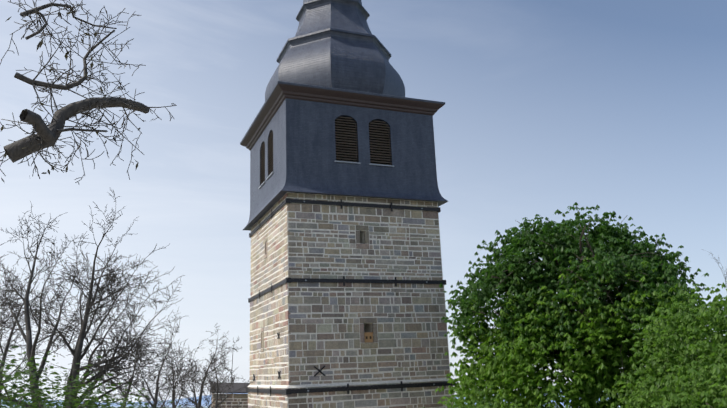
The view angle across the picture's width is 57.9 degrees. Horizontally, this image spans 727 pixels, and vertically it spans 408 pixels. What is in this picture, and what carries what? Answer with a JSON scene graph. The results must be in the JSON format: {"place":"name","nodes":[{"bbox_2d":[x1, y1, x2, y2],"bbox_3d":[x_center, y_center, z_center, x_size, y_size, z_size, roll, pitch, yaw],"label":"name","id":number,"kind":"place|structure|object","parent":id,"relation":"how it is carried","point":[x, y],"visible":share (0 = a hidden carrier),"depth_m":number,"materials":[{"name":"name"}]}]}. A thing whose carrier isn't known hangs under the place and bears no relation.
{"place":"outdoors","nodes":[
{"label":"outdoors","id":0,"kind":"place"},
{"bbox_2d":[0,0,176,183],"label":"overhang branches","id":1,"kind":"object","parent":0,"point":[45,136],"visible":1,"depth_m":6.53,"materials":[{"name":"wood"}]},
{"bbox_2d":[1,6,152,182],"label":"overhang dry leaves","id":2,"kind":"object","parent":1,"relation":"attached to","point":[40,43],"visible":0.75,"depth_m":6.57,"materials":[{"name":"brown plant"}]},
{"bbox_2d":[1,389,608,405],"bbox_3d":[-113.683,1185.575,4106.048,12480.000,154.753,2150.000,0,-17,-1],"label":"distant hills","id":3,"kind":"structure","parent":0,"point":[184,400],"depth_m":4989.48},
{"bbox_2d":[1,406,619,407],"bbox_3d":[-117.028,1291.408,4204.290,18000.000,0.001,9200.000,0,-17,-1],"label":"ground","id":4,"kind":"structure","parent":0,"point":[159,406],"depth_m":1152.67,"materials":[{"name":"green plant"}]},
{"bbox_2d":[0,242,64,407],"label":"bare tree","id":5,"kind":"object","parent":4,"relation":"on","point":[6,347],"visible":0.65,"depth_m":22.68,"materials":[{"name":"brown plant"}]},
{"bbox_2d":[0,346,181,407],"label":"shrub","id":6,"kind":"object","parent":4,"relation":"on","point":[25,400],"depth_m":13.90,"materials":[{"name":"green plant"}]},
{"bbox_2d":[0,190,206,407],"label":"bare tree","id":7,"kind":"object","parent":4,"relation":"on","point":[78,351],"visible":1,"depth_m":17.47,"materials":[{"name":"brown plant"}]},
{"bbox_2d":[84,322,165,407],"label":"bare tree","id":8,"kind":"object","parent":4,"relation":"on","point":[125,392],"visible":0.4,"depth_m":32.80,"materials":[{"name":"brown plant"}]},
{"bbox_2d":[93,308,187,407],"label":"bare tree","id":9,"kind":"object","parent":4,"relation":"on","point":[155,398],"visible":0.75,"depth_m":28.31,"materials":[{"name":"brown plant"}]},
{"bbox_2d":[150,325,202,407],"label":"bare tree","id":10,"kind":"object","parent":4,"relation":"on","point":[172,365],"visible":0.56,"depth_m":33.59,"materials":[{"name":"brown plant"}]},
{"bbox_2d":[159,326,242,407],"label":"bare tree","id":11,"kind":"object","parent":4,"relation":"on","point":[203,384],"visible":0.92,"depth_m":28.82,"materials":[{"name":"brown plant"}]},
{"bbox_2d":[165,348,258,407],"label":"bare tree","id":12,"kind":"object","parent":4,"relation":"on","point":[217,394],"visible":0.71,"depth_m":31.10,"materials":[{"name":"brown plant"}]},
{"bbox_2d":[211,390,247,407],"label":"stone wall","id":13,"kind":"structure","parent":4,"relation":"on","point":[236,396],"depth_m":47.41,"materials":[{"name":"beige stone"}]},
{"bbox_2d":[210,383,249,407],"bbox_3d":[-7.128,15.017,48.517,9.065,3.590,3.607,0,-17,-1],"label":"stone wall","id":14,"kind":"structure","parent":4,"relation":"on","point":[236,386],"depth_m":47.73,"materials":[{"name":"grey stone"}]},
{"bbox_2d":[248,192,454,407],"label":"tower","id":15,"kind":"structure","parent":4,"relation":"on","point":[368,327],"depth_m":35.19,"materials":[{"name":"grey stone"}]},
{"bbox_2d":[253,333,324,380],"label":"wall anchors","id":16,"kind":"object","parent":15,"relation":"attached to","point":[279,377],"visible":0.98,"depth_m":33.22,"materials":[{"name":"black metal"}]},
{"bbox_2d":[243,98,448,230],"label":"belfry slate walls","id":17,"kind":"structure","parent":15,"relation":"on","point":[304,151],"depth_m":37.17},
{"bbox_2d":[258,116,393,188],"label":"louvered windows","id":18,"kind":"structure","parent":17,"relation":"in","point":[346,138],"depth_m":37.60,"materials":[{"name":"brown wood"}]},
{"bbox_2d":[265,0,404,100],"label":"tower roof","id":19,"kind":"structure","parent":17,"relation":"on","point":[334,44],"depth_m":39.74,"materials":[{"name":"grey metal"}]},
{"bbox_2d":[240,81,444,149],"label":"roof cornice","id":20,"kind":"structure","parent":17,"relation":"attached to","point":[281,91],"depth_m":37.83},
{"bbox_2d":[249,378,448,387],"bbox_3d":[-1.140,10.364,38.135,9.340,0.160,9.340,3,-15,-21],"label":"stone ledge","id":21,"kind":"object","parent":15,"relation":"attached to","point":[349,383],"visible":0.5,"depth_m":33.98,"materials":[{"name":"grey stone"}]},
{"bbox_2d":[248,193,453,407],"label":"tower stone facing","id":22,"kind":"object","parent":15,"relation":"attached to","point":[322,327],"visible":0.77,"depth_m":35.15,"materials":[{"name":"beige stone"}]},
{"bbox_2d":[246,198,455,395],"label":"iron tie bands","id":23,"kind":"object","parent":15,"relation":"attached to","point":[343,281],"visible":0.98,"depth_m":35.19,"materials":[{"name":"black metal"}]},
{"bbox_2d":[364,332,372,342],"bbox_3d":[0.206,7.073,34.758,0.520,0.530,0.380,3,-15,-21],"label":"nesting box","id":24,"kind":"object","parent":15,"relation":"on","point":[368,336],"visible":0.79,"depth_m":34.61,"materials":[{"name":"brown wood"}]},
{"bbox_2d":[423,281,726,407],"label":"foliage","id":25,"kind":"object","parent":4,"relation":"on","point":[674,386],"depth_m":18.94,"materials":[{"name":"green plant"}]},
{"bbox_2d":[435,257,724,407],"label":"chestnut tree leaves","id":26,"kind":"object","parent":4,"relation":"on","point":[596,369],"visible":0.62,"depth_m":26.59,"materials":[{"name":"green plant"}]},
{"bbox_2d":[439,202,723,404],"bbox_3d":[9.976,5.673,31.006,12.568,11.209,13.268,0,-17,-1],"label":"chestnut tree","id":27,"kind":"object","parent":4,"relation":"on","point":[619,242],"depth_m":28.99,"materials":[{"name":"green plant"}]},
{"bbox_2d":[702,249,726,310],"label":"bare tree","id":28,"kind":"object","parent":4,"relation":"on","point":[721,270],"visible":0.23,"depth_m":34.52,"materials":[{"name":"brown plant"}]},
{"bbox_2d":[0,0,726,402],"label":"sky","id":29,"kind":"structure","parent":0,"point":[619,106],"materials":[{"name":"blue"}]}
]}

